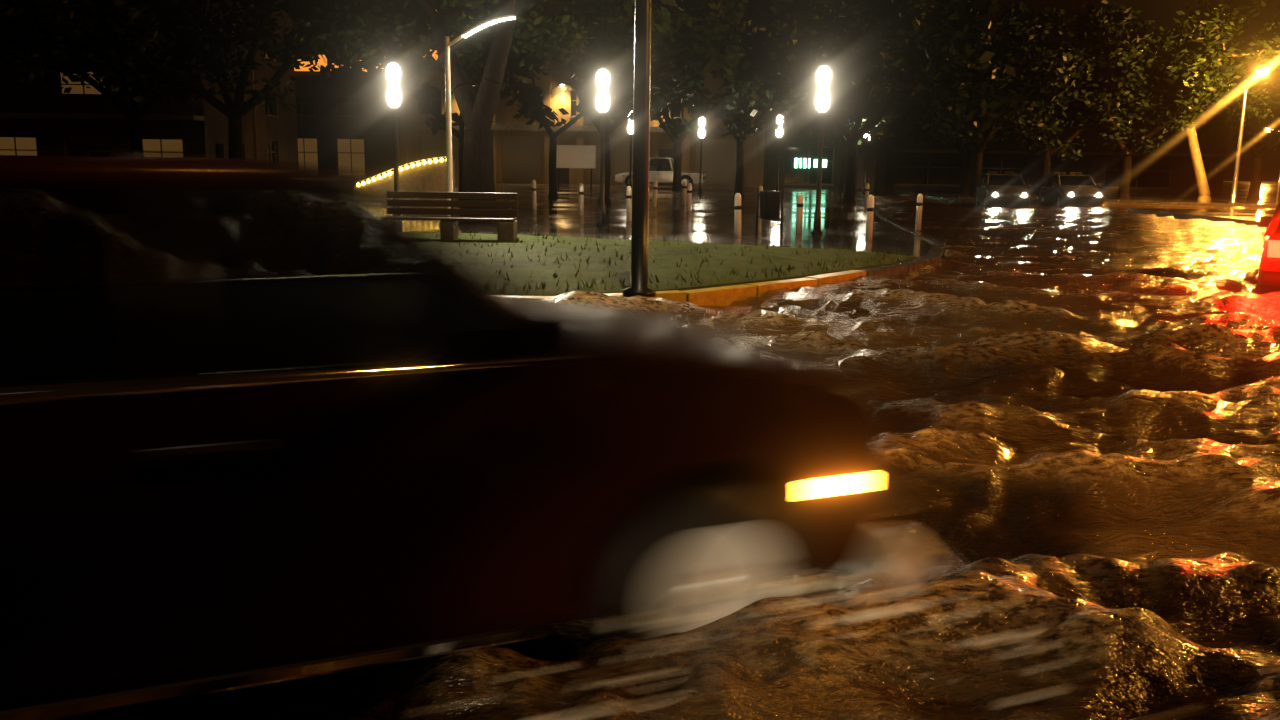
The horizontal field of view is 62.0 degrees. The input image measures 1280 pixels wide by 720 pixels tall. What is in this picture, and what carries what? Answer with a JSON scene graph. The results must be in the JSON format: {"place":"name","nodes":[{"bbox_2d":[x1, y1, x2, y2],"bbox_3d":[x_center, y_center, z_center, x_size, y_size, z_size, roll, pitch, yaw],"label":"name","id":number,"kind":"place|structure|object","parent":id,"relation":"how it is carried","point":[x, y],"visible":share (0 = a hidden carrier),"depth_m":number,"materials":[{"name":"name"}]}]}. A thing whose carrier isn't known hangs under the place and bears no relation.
{"place":"outdoors","nodes":[
{"label":"outdoors","id":0,"kind":"place"},
{"bbox_2d":[197,0,298,163],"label":"building","id":1,"kind":"structure","parent":0,"point":[269,133],"depth_m":58.29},
{"bbox_2d":[56,173,1279,719],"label":"flood water","id":2,"kind":"structure","parent":0,"point":[1082,403],"depth_m":5.55,"materials":[{"name":"brown liquid"}]},
{"bbox_2d":[405,183,932,301],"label":"plaza pavement","id":3,"kind":"structure","parent":0,"point":[709,218],"depth_m":29.68,"materials":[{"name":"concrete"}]},
{"bbox_2d":[0,0,205,157],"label":"building","id":4,"kind":"structure","parent":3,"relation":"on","point":[37,118],"depth_m":50.72,"materials":[{"name":"concrete"}]},
{"bbox_2d":[0,0,227,156],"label":"plaza tree","id":5,"kind":"object","parent":3,"relation":"on","point":[100,54],"visible":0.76,"depth_m":33.80,"materials":[{"name":"green plant"}]},
{"bbox_2d":[0,0,467,158],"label":"plaza tree","id":6,"kind":"object","parent":3,"relation":"on","point":[193,58],"visible":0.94,"depth_m":32.75,"materials":[{"name":"green plant"}]},
{"bbox_2d":[386,60,400,199],"bbox_3d":[-5.780,-5.110,25.190,0.342,3.825,0.322,1,11,0],"label":"plaza lamp","id":7,"kind":"object","parent":3,"relation":"on","point":[393,92],"visible":0.8,"depth_m":24.92,"materials":[{"name":"grey"}]},
{"bbox_2d":[366,156,454,199],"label":"ramp balustrade lights","id":8,"kind":"object","parent":3,"relation":"on","point":[428,176],"visible":0.66,"depth_m":40.56,"materials":[{"name":"concrete"}]},
{"bbox_2d":[310,0,554,191],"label":"plaza tree","id":9,"kind":"object","parent":3,"relation":"on","point":[354,75],"visible":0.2,"depth_m":50.34,"materials":[{"name":"green plant"}]},
{"bbox_2d":[387,191,517,240],"bbox_3d":[-3.516,-2.597,19.687,2.445,0.981,0.721,1,11,0],"label":"bench","id":10,"kind":"object","parent":3,"relation":"on","point":[506,228],"visible":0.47,"depth_m":19.89,"materials":[{"name":"wood"}]},
{"bbox_2d":[445,14,515,215],"bbox_3d":[-3.491,-5.077,23.059,1.618,4.610,0.320,1,11,0],"label":"led street lamp","id":11,"kind":"object","parent":3,"relation":"on","point":[449,160],"visible":0.77,"depth_m":22.88,"materials":[{"name":"white metal"}]},
{"bbox_2d":[384,0,594,224],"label":"tree","id":12,"kind":"object","parent":3,"relation":"on","point":[477,112],"visible":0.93,"depth_m":26.43,"materials":[{"name":"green plant"}]},
{"bbox_2d":[384,0,708,197],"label":"plaza tree","id":13,"kind":"object","parent":3,"relation":"on","point":[529,92],"visible":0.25,"depth_m":43.78,"materials":[{"name":"green plant"}]},
{"bbox_2d":[556,145,595,188],"bbox_3d":[-3.606,-10.704,59.074,2.300,2.375,0.130,1,11,0],"label":"notice board","id":14,"kind":"object","parent":3,"relation":"on","point":[575,156],"visible":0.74,"depth_m":58.91,"materials":[{"name":"white"}]},
{"bbox_2d":[445,0,752,203],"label":"plaza tree","id":15,"kind":"object","parent":3,"relation":"on","point":[703,36],"visible":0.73,"depth_m":36.44,"materials":[{"name":"green plant"}]},
{"bbox_2d":[596,67,609,225],"bbox_3d":[-0.914,-5.209,26.087,0.342,3.825,0.322,1,11,0],"label":"plaza lamp","id":16,"kind":"object","parent":3,"relation":"on","point":[602,80],"visible":1,"depth_m":25.95,"materials":[{"name":"grey"}]},
{"bbox_2d":[628,111,632,188],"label":"plaza lamp","id":17,"kind":"object","parent":3,"relation":"on","point":[630,128],"visible":0.47,"depth_m":47.53,"materials":[{"name":"grey"}]},
{"bbox_2d":[613,157,706,188],"bbox_3d":[1.195,-10.899,62.054,5.350,1.793,2.230,2,11,8],"label":"white pickup","id":18,"kind":"object","parent":3,"relation":"on","point":[661,170],"visible":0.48,"depth_m":61.20,"materials":[{"name":"white paint"}]},
{"bbox_2d":[552,3,827,190],"bbox_3d":[2.844,-13.968,57.520,15.259,9.646,10.434,5,11,21],"label":"plaza tree","id":19,"kind":"object","parent":3,"relation":"on","point":[788,104],"visible":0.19,"depth_m":55.53,"materials":[{"name":"green plant"}]},
{"bbox_2d":[698,116,704,192],"bbox_3d":[3.085,-10.321,53.616,0.342,3.825,0.322,1,11,0],"label":"plaza lamp","id":20,"kind":"object","parent":3,"relation":"on","point":[701,133],"visible":1,"depth_m":53.47,"materials":[{"name":"grey"}]},
{"bbox_2d":[531,179,922,238],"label":"bollards","id":21,"kind":"object","parent":3,"relation":"on","point":[868,202],"visible":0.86,"depth_m":26.52,"materials":[{"name":"white"}]},
{"bbox_2d":[532,191,945,305],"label":"kerb stones","id":22,"kind":"object","parent":3,"relation":"on","point":[723,296],"visible":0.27,"depth_m":14.73,"materials":[{"name":"concrete"}]},
{"bbox_2d":[622,0,655,296],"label":"pole","id":23,"kind":"object","parent":22,"relation":"on","point":[640,176],"visible":0.95,"depth_m":12.34,"materials":[{"name":"grey metal"}]},
{"bbox_2d":[608,13,903,196],"bbox_3d":[4.631,-12.029,47.710,14.191,9.504,10.581,7,12,31],"label":"plaza tree","id":24,"kind":"object","parent":3,"relation":"on","point":[863,78],"visible":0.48,"depth_m":46.41,"materials":[{"name":"green plant"}]},
{"bbox_2d":[755,188,783,234],"bbox_3d":[2.920,-3.343,23.961,0.490,1.050,0.500,-8,14,-39],"label":"litter bin","id":25,"kind":"object","parent":3,"relation":"on","point":[770,201],"visible":1,"depth_m":23.79,"materials":[{"name":"grey metal"}]},
{"bbox_2d":[775,114,782,190],"bbox_3d":[6.496,-9.573,49.890,0.342,3.825,0.322,1,11,0],"label":"plaza lamp","id":26,"kind":"object","parent":3,"relation":"on","point":[779,132],"visible":0.75,"depth_m":49.75,"materials":[{"name":"grey metal"}]},
{"bbox_2d":[811,63,830,233],"bbox_3d":[4.131,-4.808,24.331,0.342,3.825,0.322,1,11,0],"label":"plaza lamp","id":27,"kind":"object","parent":3,"relation":"on","point":[822,102],"visible":1,"depth_m":24.18,"materials":[{"name":"grey"}]},
{"bbox_2d":[728,0,926,194],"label":"plaza tree","id":28,"kind":"object","parent":3,"relation":"on","point":[880,129],"visible":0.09,"depth_m":53.60,"materials":[{"name":"green plant"}]},
{"bbox_2d":[682,0,1022,203],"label":"plaza tree","id":29,"kind":"object","parent":3,"relation":"on","point":[947,51],"visible":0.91,"depth_m":39.86,"materials":[{"name":"green plant"}]},
{"bbox_2d":[862,134,869,193],"bbox_3d":[11.889,-10.643,55.998,0.342,3.825,0.322,1,11,0],"label":"plaza lamp","id":30,"kind":"object","parent":3,"relation":"on","point":[865,167],"visible":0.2,"depth_m":56.05,"materials":[{"name":"grey metal"}]},
{"bbox_2d":[453,233,916,295],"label":"lawn grass","id":31,"kind":"structure","parent":0,"point":[664,268],"depth_m":16.00,"materials":[{"name":"green plant"}]},
{"bbox_2d":[455,229,912,292],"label":"grass blades","id":32,"kind":"object","parent":31,"relation":"on","point":[789,268],"visible":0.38,"depth_m":16.55,"materials":[{"name":"green plant"}]},
{"bbox_2d":[884,181,1279,206],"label":"pavement","id":33,"kind":"structure","parent":0,"point":[1269,194],"depth_m":59.07,"materials":[{"name":"concrete"}]},
{"bbox_2d":[792,58,968,192],"bbox_3d":[14.271,-13.736,61.563,11.480,8.016,13.694,1,11,0],"label":"street tree","id":34,"kind":"object","parent":33,"relation":"on","point":[886,145],"visible":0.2,"depth_m":60.56,"materials":[{"name":"green plant"}]},
{"bbox_2d":[876,61,1049,192],"bbox_3d":[18.728,-14.019,61.700,10.618,8.646,13.116,1,11,0],"label":"street tree","id":35,"kind":"object","parent":33,"relation":"on","point":[964,150],"visible":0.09,"depth_m":61.91,"materials":[{"name":"green plant"}]},
{"bbox_2d":[905,2,1100,197],"bbox_3d":[18.263,-12.993,54.263,9.457,9.362,10.439,5,11,19],"label":"street tree","id":36,"kind":"object","parent":33,"relation":"on","point":[1065,63],"visible":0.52,"depth_m":51.27,"materials":[{"name":"green plant"}]},
{"bbox_2d":[920,60,1174,196],"bbox_3d":[20.660,-12.361,55.800,12.070,7.618,9.799,-2,11,-13],"label":"street tree","id":37,"kind":"object","parent":33,"relation":"on","point":[1045,123],"visible":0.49,"depth_m":54.38,"materials":[{"name":"green plant"}]},
{"bbox_2d":[885,66,1235,191],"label":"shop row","id":38,"kind":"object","parent":33,"relation":"on","point":[1167,167],"visible":0.33,"depth_m":72.92,"materials":[{"name":"concrete"}]},
{"bbox_2d":[1068,0,1279,200],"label":"leaning tree","id":39,"kind":"object","parent":33,"relation":"on","point":[1221,21],"visible":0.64,"depth_m":50.00,"materials":[{"name":"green plant"}]},
{"bbox_2d":[1084,11,1279,198],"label":"street tree","id":40,"kind":"object","parent":33,"relation":"on","point":[1206,87],"visible":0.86,"depth_m":51.27,"materials":[{"name":"green plant"}]},
{"bbox_2d":[1147,38,1279,199],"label":"street tree","id":41,"kind":"object","parent":33,"relation":"on","point":[1271,77],"visible":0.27,"depth_m":55.92,"materials":[{"name":"green plant"}]},
{"bbox_2d":[1229,67,1268,203],"bbox_3d":[27.427,-10.009,48.035,0.401,5.950,3.156,4,11,17],"label":"sodium street lamp","id":42,"kind":"object","parent":33,"relation":"on","point":[1262,70],"visible":1,"depth_m":49.32,"materials":[{"name":"silver metal"}]},
{"bbox_2d":[961,170,1279,561],"bbox_3d":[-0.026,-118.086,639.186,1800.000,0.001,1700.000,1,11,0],"label":"ground","id":43,"kind":"structure","parent":0,"point":[1226,171],"depth_m":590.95,"materials":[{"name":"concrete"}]},
{"bbox_2d":[292,0,416,181],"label":"tall building","id":44,"kind":"structure","parent":43,"relation":"on","point":[350,129],"depth_m":67.72,"materials":[{"name":"concrete"}]},
{"bbox_2d":[294,55,383,72],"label":"orange lit fascia","id":45,"kind":"structure","parent":44,"relation":"attached to","point":[321,60],"depth_m":66.86,"materials":[{"name":"orange"}]},
{"bbox_2d":[398,60,765,186],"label":"beige building","id":46,"kind":"structure","parent":43,"relation":"on","point":[521,151],"depth_m":68.84,"materials":[{"name":"concrete"}]},
{"bbox_2d":[423,10,437,59],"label":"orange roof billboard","id":47,"kind":"object","parent":46,"relation":"on","point":[434,55],"visible":0.02,"depth_m":68.41,"materials":[{"name":"orange"}]},
{"bbox_2d":[0,150,1177,719],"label":"car","id":48,"kind":"object","parent":43,"relation":"on","point":[262,422],"visible":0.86,"depth_m":3.28,"materials":[{"name":"red paint"}]},
{"bbox_2d":[443,0,1101,67],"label":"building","id":49,"kind":"structure","parent":43,"relation":"on","point":[1068,7],"depth_m":92.01,"materials":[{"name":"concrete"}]},
{"bbox_2d":[763,46,886,190],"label":"dark shop building","id":50,"kind":"structure","parent":43,"relation":"on","point":[791,144],"depth_m":69.23,"materials":[{"name":"concrete"}]},
{"bbox_2d":[790,156,827,169],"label":"green neon sign","id":51,"kind":"object","parent":50,"relation":"attached to","point":[803,163],"visible":0.87,"depth_m":69.27,"materials":[{"name":"teal"}]},
{"bbox_2d":[975,171,1031,206],"bbox_3d":[15.784,-7.391,46.438,2.130,1.630,4.450,3,11,10],"label":"oncoming car","id":52,"kind":"object","parent":43,"relation":"on","point":[1009,188],"visible":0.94,"depth_m":45.31,"materials":[{"name":"grey paint"}]},
{"bbox_2d":[993,192,1026,196],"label":"car headlights","id":53,"kind":"object","parent":52,"relation":"attached to","point":[995,194],"visible":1,"depth_m":44.32,"materials":[{"name":"white glass"}]},
{"bbox_2d":[1039,172,1104,206],"bbox_3d":[19.584,-7.708,48.414,2.130,1.630,4.450,2,11,6],"label":"oncoming car","id":54,"kind":"object","parent":43,"relation":"on","point":[1057,188],"visible":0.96,"depth_m":47.49,"materials":[{"name":"grey paint"}]},
{"bbox_2d":[1069,192,1100,196],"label":"car headlights","id":55,"kind":"object","parent":54,"relation":"attached to","point":[1071,194],"visible":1,"depth_m":46.26,"materials":[{"name":"white glass"}]},
{"bbox_2d":[1254,201,1279,294],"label":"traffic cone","id":56,"kind":"object","parent":43,"relation":"on","point":[1267,277],"visible":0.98,"depth_m":15.03,"materials":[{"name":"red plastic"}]},
{"bbox_2d":[1100,0,1279,169],"label":"sky","id":57,"kind":"structure","parent":0,"point":[1159,11],"materials":[{"name":"black"}]},
{"bbox_2d":[1127,208,1274,226],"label":"curb","id":58,"kind":"structure","parent":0,"point":[1249,217],"depth_m":38.74,"materials":[{"name":"concrete"}]}
]}

